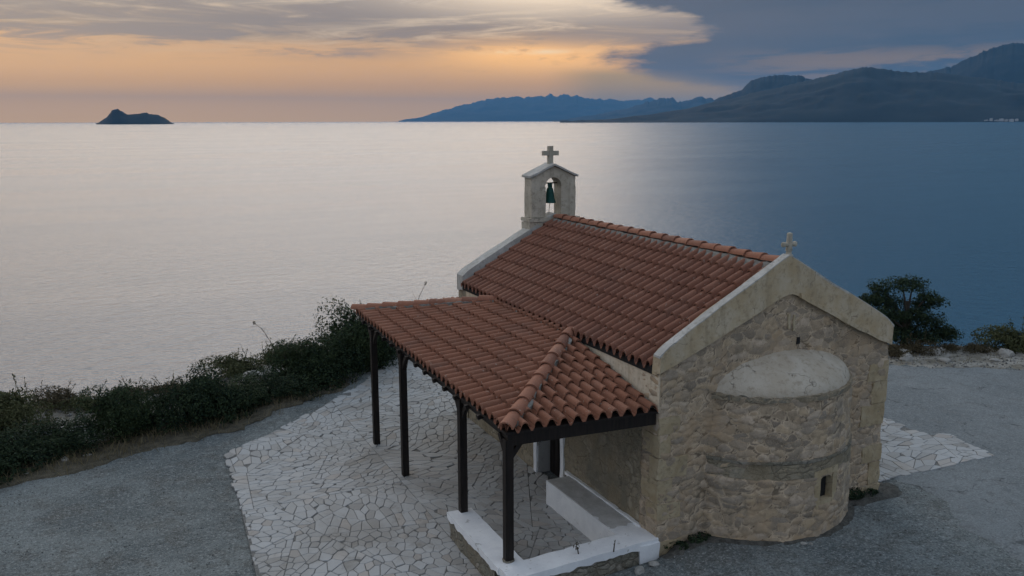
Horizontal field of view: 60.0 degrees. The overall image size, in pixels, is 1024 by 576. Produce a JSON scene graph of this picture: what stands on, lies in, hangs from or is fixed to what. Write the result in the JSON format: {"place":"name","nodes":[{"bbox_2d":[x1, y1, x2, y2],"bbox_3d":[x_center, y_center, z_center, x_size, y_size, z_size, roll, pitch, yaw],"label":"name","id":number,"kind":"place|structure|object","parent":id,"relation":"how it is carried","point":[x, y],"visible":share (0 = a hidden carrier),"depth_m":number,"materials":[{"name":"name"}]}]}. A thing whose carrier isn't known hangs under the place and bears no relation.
{"place":"outdoors","nodes":[
{"label":"outdoors","id":0,"kind":"place"},
{"bbox_2d":[96,109,173,123],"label":"island","id":1,"kind":"structure","parent":0,"point":[116,116],"depth_m":8027.79,"materials":[{"name":"blue stone"}]},
{"bbox_2d":[224,357,590,575],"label":"paving","id":2,"kind":"structure","parent":0,"point":[281,471],"depth_m":17.80,"materials":[{"name":"stone"}]},
{"bbox_2d":[546,471,640,540],"bbox_3d":[1.415,4.115,16.218,0.567,0.564,2.702,-5,12,-25],"label":"bench","id":3,"kind":"object","parent":2,"relation":"on","point":[586,510],"visible":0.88,"depth_m":16.05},
{"bbox_2d":[0,121,1023,399],"bbox_3d":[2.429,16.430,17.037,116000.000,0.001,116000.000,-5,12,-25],"label":"sea","id":4,"kind":"structure","parent":0,"point":[152,253],"depth_m":189.14,"materials":[{"name":"blue liquid"}]},
{"bbox_2d":[0,344,1023,575],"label":"ground","id":5,"kind":"structure","parent":0,"point":[917,512],"depth_m":15.80,"materials":[{"name":"soil"}]},
{"bbox_2d":[0,447,21,484],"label":"shrub","id":6,"kind":"object","parent":5,"relation":"on","point":[6,462],"visible":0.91,"depth_m":18.42,"materials":[{"name":"green plant"}]},
{"bbox_2d":[0,373,46,415],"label":"shrub","id":7,"kind":"object","parent":5,"relation":"on","point":[14,397],"visible":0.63,"depth_m":22.61,"materials":[{"name":"green plant"}]},
{"bbox_2d":[0,392,56,431],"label":"shrub","id":8,"kind":"object","parent":5,"relation":"on","point":[10,416],"visible":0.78,"depth_m":21.48,"materials":[{"name":"green plant"}]},
{"bbox_2d":[0,416,69,475],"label":"shrub","id":9,"kind":"object","parent":5,"relation":"on","point":[9,441],"visible":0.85,"depth_m":19.20,"materials":[{"name":"green plant"}]},
{"bbox_2d":[24,379,82,411],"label":"shrub","id":10,"kind":"object","parent":5,"relation":"on","point":[56,396],"visible":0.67,"depth_m":23.13,"materials":[{"name":"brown plant"}]},
{"bbox_2d":[16,413,113,464],"bbox_3d":[-10.183,3.321,20.017,2.094,0.920,1.902,-7,13,-33],"label":"shrub","id":11,"kind":"object","parent":5,"relation":"on","point":[77,435],"visible":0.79,"depth_m":19.85,"materials":[{"name":"green plant"}]},
{"bbox_2d":[57,388,104,414],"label":"shrub","id":12,"kind":"object","parent":5,"relation":"on","point":[75,400],"visible":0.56,"depth_m":22.80,"materials":[{"name":"green plant"}]},
{"bbox_2d":[72,377,155,442],"bbox_3d":[-9.219,2.841,20.756,1.803,1.643,1.565,3,11,19],"label":"shrub","id":13,"kind":"object","parent":5,"relation":"on","point":[109,410],"visible":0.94,"depth_m":20.50,"materials":[{"name":"green plant"}]},
{"bbox_2d":[116,375,159,402],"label":"shrub","id":14,"kind":"object","parent":5,"relation":"on","point":[140,386],"visible":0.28,"depth_m":23.92,"materials":[{"name":"green plant"}]},
{"bbox_2d":[115,376,215,438],"bbox_3d":[-8.352,2.827,21.548,2.519,1.414,1.976,-1,11,-5],"label":"shrub","id":15,"kind":"object","parent":5,"relation":"on","point":[166,413],"visible":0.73,"depth_m":21.22,"materials":[{"name":"green plant"}]},
{"bbox_2d":[172,357,258,426],"bbox_3d":[-7.523,2.609,22.097,2.094,1.639,1.902,4,11,19],"label":"shrub","id":16,"kind":"object","parent":5,"relation":"on","point":[220,394],"visible":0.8,"depth_m":21.85,"materials":[{"name":"green plant"}]},
{"bbox_2d":[195,346,270,378],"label":"shrub","id":17,"kind":"object","parent":5,"relation":"on","point":[229,365],"visible":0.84,"depth_m":25.98,"materials":[{"name":"green plant"}]},
{"bbox_2d":[210,374,270,415],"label":"shrub","id":18,"kind":"object","parent":5,"relation":"on","point":[253,390],"visible":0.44,"depth_m":22.88,"materials":[{"name":"green plant"}]},
{"bbox_2d":[244,370,262,382],"bbox_3d":[-7.420,2.592,25.449,0.654,0.482,0.620,-1,11,-4],"label":"rock","id":19,"kind":"object","parent":5,"relation":"on","point":[252,372],"visible":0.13,"depth_m":25.37,"materials":[{"name":"stone"}]},
{"bbox_2d":[253,338,286,363],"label":"shrub","id":20,"kind":"object","parent":5,"relation":"on","point":[265,354],"visible":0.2,"depth_m":27.37,"materials":[{"name":"green plant"}]},
{"bbox_2d":[226,365,326,404],"bbox_3d":[-6.510,2.561,24.030,2.875,0.929,2.255,-2,11,-7],"label":"shrub","id":21,"kind":"object","parent":5,"relation":"on","point":[284,388],"visible":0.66,"depth_m":23.81,"materials":[{"name":"green plant"}]},
{"bbox_2d":[263,329,346,384],"bbox_3d":[-5.857,1.988,25.159,2.270,1.676,1.970,0,11,2],"label":"shrub","id":22,"kind":"object","parent":5,"relation":"on","point":[290,358],"visible":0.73,"depth_m":24.80,"materials":[{"name":"green plant"}]},
{"bbox_2d":[285,333,367,390],"bbox_3d":[-5.304,2.055,25.278,2.171,1.523,2.390,4,11,21],"label":"shrub","id":23,"kind":"object","parent":5,"relation":"on","point":[338,372],"visible":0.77,"depth_m":25.05,"materials":[{"name":"green plant"}]},
{"bbox_2d":[311,296,388,373],"bbox_3d":[-4.819,1.421,26.698,2.476,2.285,2.149,4,11,21],"label":"shrub","id":24,"kind":"object","parent":5,"relation":"on","point":[357,329],"visible":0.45,"depth_m":26.42,"materials":[{"name":"green plant"}]},
{"bbox_2d":[345,316,397,369],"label":"shrub","id":25,"kind":"object","parent":5,"relation":"on","point":[389,352],"visible":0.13,"depth_m":26.70,"materials":[{"name":"green plant"}]},
{"bbox_2d":[351,295,658,562],"bbox_3d":[-0.680,2.301,17.952,2.887,3.548,8.941,-5,12,-25],"label":"tiled porch","id":26,"kind":"object","parent":5,"relation":"on","point":[515,378],"visible":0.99,"depth_m":15.65,"materials":[{"name":"tile"}]},
{"bbox_2d":[0,352,1017,488],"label":"dry grass","id":27,"kind":"structure","parent":5,"relation":"on","point":[140,440],"depth_m":20.52,"materials":[{"name":"brown plant"}]},
{"bbox_2d":[0,352,1023,575],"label":"pebbles","id":28,"kind":"object","parent":5,"relation":"on","point":[70,413],"visible":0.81,"depth_m":17.14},
{"bbox_2d":[143,370,193,399],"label":"shrub","id":29,"kind":"object","parent":28,"relation":"on","point":[159,386],"visible":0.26,"depth_m":24.02,"materials":[{"name":"green plant"}]},
{"bbox_2d":[447,508,659,575],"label":"wall","id":30,"kind":"structure","parent":5,"relation":"on","point":[476,538],"depth_m":14.41,"materials":[{"name":"white paint"}]},
{"bbox_2d":[634,566,644,574],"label":"rock","id":31,"kind":"object","parent":5,"relation":"on","point":[639,570],"visible":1,"depth_m":14.17,"materials":[{"name":"stone"}]},
{"bbox_2d":[648,560,659,566],"bbox_3d":[2.299,4.469,14.384,0.177,0.097,0.169,-5,12,-25],"label":"rock","id":32,"kind":"object","parent":5,"relation":"on","point":[653,563],"visible":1,"depth_m":14.34,"materials":[{"name":"stone"}]},
{"bbox_2d":[457,146,893,555],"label":"stone chapel","id":33,"kind":"structure","parent":5,"relation":"on","point":[758,380],"depth_m":15.15,"materials":[{"name":"stone"}]},
{"bbox_2d":[546,182,556,208],"bbox_3d":[0.961,-2.260,22.507,0.430,0.844,0.309,2,11,9],"label":"bell","id":34,"kind":"object","parent":33,"relation":"hanging from","point":[550,198],"visible":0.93,"depth_m":22.40,"materials":[{"name":"green metal"}]},
{"bbox_2d":[550,439,559,477],"bbox_3d":[1.039,2.968,18.216,0.070,2.030,0.980,-5,12,-25],"label":"door","id":35,"kind":"structure","parent":33,"relation":"in","point":[554,444],"depth_m":18.54,"materials":[{"name":"brown wood"}]},
{"bbox_2d":[663,540,688,549],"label":"weed","id":36,"kind":"object","parent":5,"relation":"on","point":[683,543],"visible":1,"depth_m":14.79,"materials":[{"name":"green plant"}]},
{"bbox_2d":[688,531,710,543],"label":"weed","id":37,"kind":"object","parent":5,"relation":"on","point":[698,539],"visible":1,"depth_m":14.90,"materials":[{"name":"green plant"}]},
{"bbox_2d":[658,481,902,558],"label":"soil","id":38,"kind":"structure","parent":5,"relation":"on","point":[887,490],"depth_m":15.10,"materials":[{"name":"grey soil"}]},
{"bbox_2d":[848,486,864,499],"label":"weed","id":39,"kind":"object","parent":5,"relation":"on","point":[854,496],"visible":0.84,"depth_m":16.38,"materials":[{"name":"green plant"}]},
{"bbox_2d":[863,488,878,496],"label":"weed","id":40,"kind":"object","parent":5,"relation":"on","point":[874,491],"visible":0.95,"depth_m":16.61,"materials":[{"name":"green plant"}]},
{"bbox_2d":[888,340,913,357],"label":"shrub","id":41,"kind":"object","parent":5,"relation":"on","point":[892,349],"visible":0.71,"depth_m":26.32,"materials":[{"name":"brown plant"}]},
{"bbox_2d":[899,354,912,360],"bbox_3d":[11.576,2.071,26.030,0.473,0.294,0.303,-5,12,-25],"label":"rock","id":42,"kind":"object","parent":5,"relation":"on","point":[906,358],"visible":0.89,"depth_m":25.92,"materials":[{"name":"stone"}]},
{"bbox_2d":[858,273,964,344],"bbox_3d":[12.370,0.687,27.550,3.538,2.239,1.920,1,11,5],"label":"windswept tree","id":43,"kind":"object","parent":5,"relation":"on","point":[905,319],"visible":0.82,"depth_m":27.36,"materials":[{"name":"green plant"}]},
{"bbox_2d":[895,330,947,355],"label":"shrub","id":44,"kind":"object","parent":5,"relation":"on","point":[916,347],"visible":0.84,"depth_m":26.65,"materials":[{"name":"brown plant"}]},
{"bbox_2d":[930,348,940,355],"bbox_3d":[12.733,1.967,26.616,0.309,0.322,0.312,5,12,24],"label":"rock","id":45,"kind":"object","parent":5,"relation":"on","point":[938,352],"visible":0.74,"depth_m":26.51,"materials":[{"name":"stone"}]},
{"bbox_2d":[939,358,950,362],"bbox_3d":[12.646,2.114,25.876,0.297,0.157,0.306,-5,12,-25],"label":"rock","id":46,"kind":"object","parent":5,"relation":"on","point":[947,360],"visible":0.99,"depth_m":25.78,"materials":[{"name":"stone"}]},
{"bbox_2d":[939,338,964,352],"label":"shrub","id":47,"kind":"object","parent":5,"relation":"on","point":[952,345],"visible":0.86,"depth_m":26.93,"materials":[{"name":"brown plant"}]},
{"bbox_2d":[962,339,1000,354],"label":"shrub","id":48,"kind":"object","parent":5,"relation":"on","point":[972,347],"visible":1,"depth_m":26.75,"materials":[{"name":"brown plant"}]},
{"bbox_2d":[989,358,999,361],"bbox_3d":[14.082,2.109,25.881,0.232,0.128,0.248,-5,12,-25],"label":"rock","id":49,"kind":"object","parent":5,"relation":"on","point":[994,359],"visible":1,"depth_m":25.82,"materials":[{"name":"stone"}]},
{"bbox_2d":[970,315,1023,353],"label":"shrub","id":50,"kind":"object","parent":5,"relation":"on","point":[1008,339],"visible":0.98,"depth_m":27.03,"materials":[{"name":"green plant"}]},
{"bbox_2d":[997,348,1014,357],"bbox_3d":[14.780,1.967,26.514,0.549,0.297,0.487,-5,12,-25],"label":"rock","id":51,"kind":"object","parent":5,"relation":"on","point":[1002,352],"visible":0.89,"depth_m":26.37,"materials":[{"name":"stone"}]},
{"bbox_2d":[0,0,1023,122],"label":"sky","id":52,"kind":"structure","parent":0,"point":[62,61],"materials":[{"name":"multicoloured"}]},
{"bbox_2d":[399,94,655,121],"bbox_3d":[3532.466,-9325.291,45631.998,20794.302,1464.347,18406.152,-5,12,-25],"label":"mountain","id":53,"kind":"structure","parent":0,"point":[550,107],"depth_m":43171.84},
{"bbox_2d":[552,96,713,121],"bbox_3d":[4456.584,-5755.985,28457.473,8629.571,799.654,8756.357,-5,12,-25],"label":"mountain","id":54,"kind":"structure","parent":0,"point":[659,105],"depth_m":27603.41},
{"bbox_2d":[713,75,811,101],"bbox_3d":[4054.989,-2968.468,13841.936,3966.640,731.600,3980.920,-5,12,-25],"label":"hills","id":55,"kind":"structure","parent":0,"point":[765,83],"depth_m":13780.33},
{"bbox_2d":[560,67,1023,122],"bbox_3d":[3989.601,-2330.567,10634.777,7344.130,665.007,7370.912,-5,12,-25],"label":"hills","id":56,"kind":"structure","parent":0,"point":[867,94],"depth_m":9613.98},
{"bbox_2d":[878,418,994,481],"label":"paving","id":57,"kind":"structure","parent":0,"point":[892,435],"depth_m":18.73,"materials":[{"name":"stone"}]},
{"bbox_2d":[883,365,1023,567],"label":"road","id":58,"kind":"structure","parent":0,"point":[981,408],"depth_m":20.03,"materials":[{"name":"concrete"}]},
{"bbox_2d":[925,42,1023,82],"bbox_3d":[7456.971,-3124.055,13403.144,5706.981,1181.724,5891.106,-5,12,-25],"label":"mountain","id":59,"kind":"structure","parent":0,"point":[1005,63],"depth_m":13165.81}
]}

